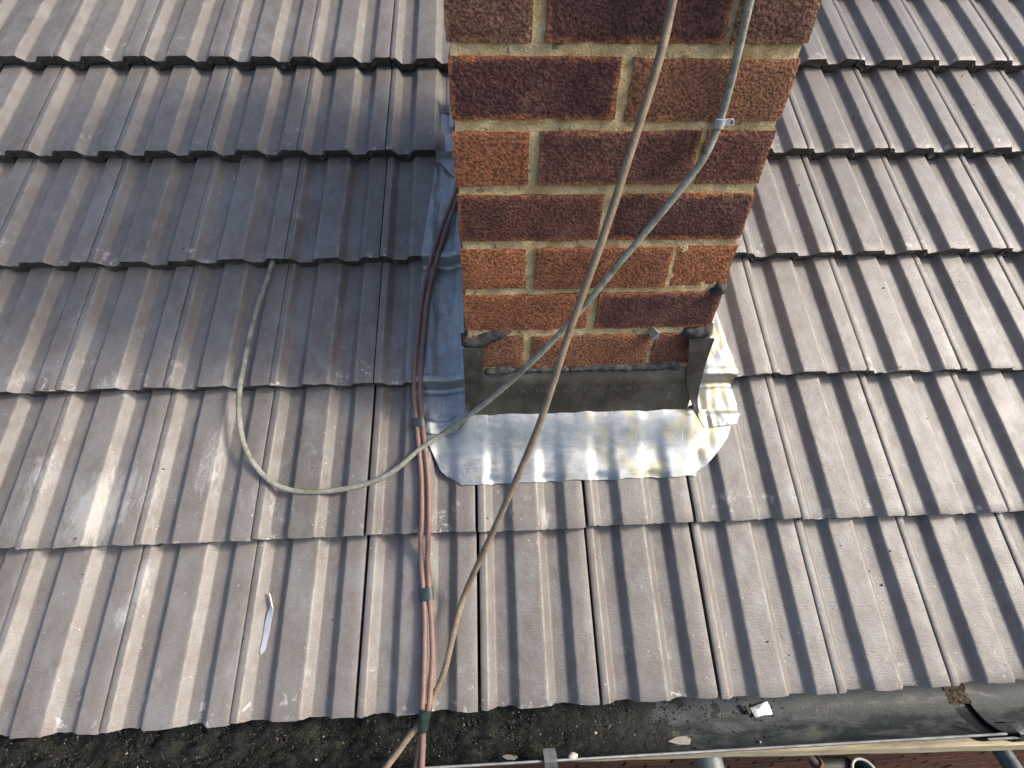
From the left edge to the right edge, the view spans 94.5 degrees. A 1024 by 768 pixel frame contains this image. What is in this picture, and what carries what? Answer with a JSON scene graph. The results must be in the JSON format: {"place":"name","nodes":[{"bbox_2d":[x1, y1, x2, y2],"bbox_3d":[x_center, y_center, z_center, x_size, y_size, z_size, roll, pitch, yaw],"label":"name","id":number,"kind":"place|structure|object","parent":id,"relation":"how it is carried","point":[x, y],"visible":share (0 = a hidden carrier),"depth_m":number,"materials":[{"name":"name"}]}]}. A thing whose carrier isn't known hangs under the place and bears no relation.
{"place":"outdoors","nodes":[
{"label":"outdoors","id":0,"kind":"place"},
{"bbox_2d":[0,0,1023,738],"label":"roof","id":1,"kind":"structure","parent":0,"point":[162,202],"depth_m":0.90,"materials":[{"name":"tile"}]},
{"bbox_2d":[260,593,272,654],"bbox_3d":[-0.403,0.394,0.781,0.013,0.051,0.081,0,41,-1],"label":"lead strip","id":2,"kind":"object","parent":1,"relation":"on","point":[266,630],"visible":1,"depth_m":0.78,"materials":[{"name":"silver metal"}]},
{"bbox_2d":[412,181,457,767],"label":"twin cable","id":3,"kind":"object","parent":1,"relation":"attached to","point":[426,593],"visible":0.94,"depth_m":0.82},
{"bbox_2d":[440,114,454,176],"bbox_3d":[-0.134,-0.541,1.059,0.056,0.109,0.174,-1,41,-2],"label":"side flashing","id":4,"kind":"object","parent":1,"relation":"attached to","point":[447,162],"visible":0.42,"depth_m":1.08,"materials":[{"name":"grey metal"}]},
{"bbox_2d":[413,150,483,434],"bbox_3d":[-0.126,-0.242,0.934,0.139,0.433,0.546,-1,41,-2],"label":"side flashing","id":5,"kind":"object","parent":1,"relation":"attached to","point":[452,371],"visible":0.78,"depth_m":0.92,"materials":[{"name":"grey metal"}]},
{"bbox_2d":[449,87,453,126],"bbox_3d":[0.097,-0.640,1.094,0.480,0.067,0.076,-1,41,-2],"label":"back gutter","id":6,"kind":"object","parent":1,"relation":"on","point":[451,122],"visible":0.04,"depth_m":1.08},
{"bbox_2d":[32,68,973,659],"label":"crumbs","id":7,"kind":"object","parent":1,"relation":"on","point":[488,518],"visible":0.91,"depth_m":0.84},
{"bbox_2d":[425,366,730,484],"bbox_3d":[0.126,0.075,0.839,0.584,0.185,0.116,-1,41,-2],"label":"apron flashing","id":8,"kind":"object","parent":1,"relation":"on","point":[607,425],"visible":0.96,"depth_m":0.86,"materials":[{"name":"grey metal"}]},
{"bbox_2d":[443,0,821,374],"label":"chimney","id":9,"kind":"object","parent":1,"relation":"on","point":[546,97],"visible":0.88,"depth_m":0.60,"materials":[{"name":"brick"}]},
{"bbox_2d":[236,0,754,494],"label":"looped cable","id":10,"kind":"object","parent":9,"relation":"attached to","point":[704,156],"visible":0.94,"depth_m":0.75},
{"bbox_2d":[712,118,733,129],"bbox_3d":[0.252,-0.312,0.566,0.024,0.011,0.013,-9,42,-12],"label":"cable clip","id":11,"kind":"object","parent":10,"relation":"attached to","point":[719,124],"visible":1,"depth_m":0.56,"materials":[{"name":"grey plastic"}]},
{"bbox_2d":[382,0,676,767],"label":"taut cable","id":12,"kind":"object","parent":9,"relation":"attached to","point":[636,131],"visible":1,"depth_m":0.61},
{"bbox_2d":[686,311,738,427],"bbox_3d":[0.353,-0.255,0.955,0.154,0.433,0.540,-1,41,-2],"label":"side flashing","id":13,"kind":"object","parent":1,"relation":"attached to","point":[712,371],"visible":0.38,"depth_m":0.91,"materials":[{"name":"grey metal"}]},
{"bbox_3d":[1.180,0.480,1.003,6.000,0.184,0.202,-1,41,-2],"label":"fascia","id":14,"kind":"object","parent":1,"relation":"attached to","visible":0},
{"bbox_2d":[71,679,1023,767],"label":"gutter","id":15,"kind":"object","parent":14,"relation":"attached to","point":[976,711],"visible":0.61,"depth_m":0.83,"materials":[{"name":"black plastic"}]},
{"bbox_2d":[0,687,796,767],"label":"silt","id":16,"kind":"object","parent":15,"relation":"in","point":[233,741],"visible":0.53,"depth_m":0.79,"materials":[{"name":"black soil"}]},
{"bbox_2d":[0,696,794,767],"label":"grit","id":17,"kind":"object","parent":16,"relation":"on","point":[247,759],"visible":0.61,"depth_m":0.80,"materials":[{"name":"black gravel"}]},
{"bbox_2d":[16,698,791,767],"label":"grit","id":18,"kind":"object","parent":16,"relation":"on","point":[371,751],"visible":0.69,"depth_m":0.79,"materials":[{"name":"black gravel"}]},
{"bbox_2d":[502,755,517,759],"bbox_3d":[-0.004,0.602,0.764,0.027,0.014,0.010,-1,41,-2],"label":"leaf","id":19,"kind":"object","parent":16,"relation":"on","point":[509,757],"visible":1,"depth_m":0.76,"materials":[{"name":"beige plant"}]},
{"bbox_2d":[568,752,577,759],"bbox_3d":[0.095,0.582,0.741,0.015,0.006,0.010,9,41,9],"label":"pebble","id":20,"kind":"object","parent":15,"relation":"on","point":[573,755],"visible":1,"depth_m":0.74,"materials":[{"name":"white stone"}]},
{"bbox_2d":[668,736,690,744],"bbox_3d":[0.281,0.597,0.793,0.040,0.011,0.014,-1,41,-2],"label":"leaf","id":21,"kind":"object","parent":15,"relation":"in","point":[683,740],"visible":1,"depth_m":0.79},
{"bbox_2d":[743,704,750,713],"bbox_3d":[0.413,0.572,0.832,0.008,0.009,0.014,-16,44,-19],"label":"twig","id":22,"kind":"object","parent":15,"relation":"on","point":[746,708],"visible":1,"depth_m":0.83,"materials":[{"name":"brown wood"}]},
{"bbox_2d":[749,701,771,716],"bbox_3d":[0.438,0.573,0.833,0.036,0.005,0.019,-9,42,-11],"label":"lead offcut","id":23,"kind":"object","parent":15,"relation":"in","point":[760,709],"visible":1,"depth_m":0.83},
{"bbox_2d":[694,757,724,767],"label":"scaffold tube","id":24,"kind":"object","parent":14,"relation":"attached to","point":[715,762],"depth_m":0.86,"materials":[{"name":"silver metal"}]},
{"bbox_2d":[586,738,1023,760],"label":"scaffold board","id":25,"kind":"object","parent":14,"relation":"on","point":[949,745],"visible":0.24,"depth_m":0.84,"materials":[{"name":"beige wood"}]},
{"bbox_2d":[468,750,1023,767],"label":"house wall","id":26,"kind":"structure","parent":0,"point":[969,759],"depth_m":2.38,"materials":[{"name":"brick"}]},
{"bbox_2d":[992,750,1022,767],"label":"scaffold tube","id":27,"kind":"object","parent":26,"relation":"attached to","point":[1006,758],"depth_m":1.42,"materials":[{"name":"silver metal"}]},
{"bbox_2d":[849,757,874,767],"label":"scaffold standard","id":28,"kind":"object","parent":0,"point":[858,762],"visible":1,"depth_m":0.93,"materials":[{"name":"metal"}]},
{"bbox_2d":[806,755,850,767],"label":"coupler bolt","id":29,"kind":"object","parent":28,"relation":"attached to","point":[830,762],"visible":0.73,"depth_m":0.93,"materials":[{"name":"metal"}]}
]}

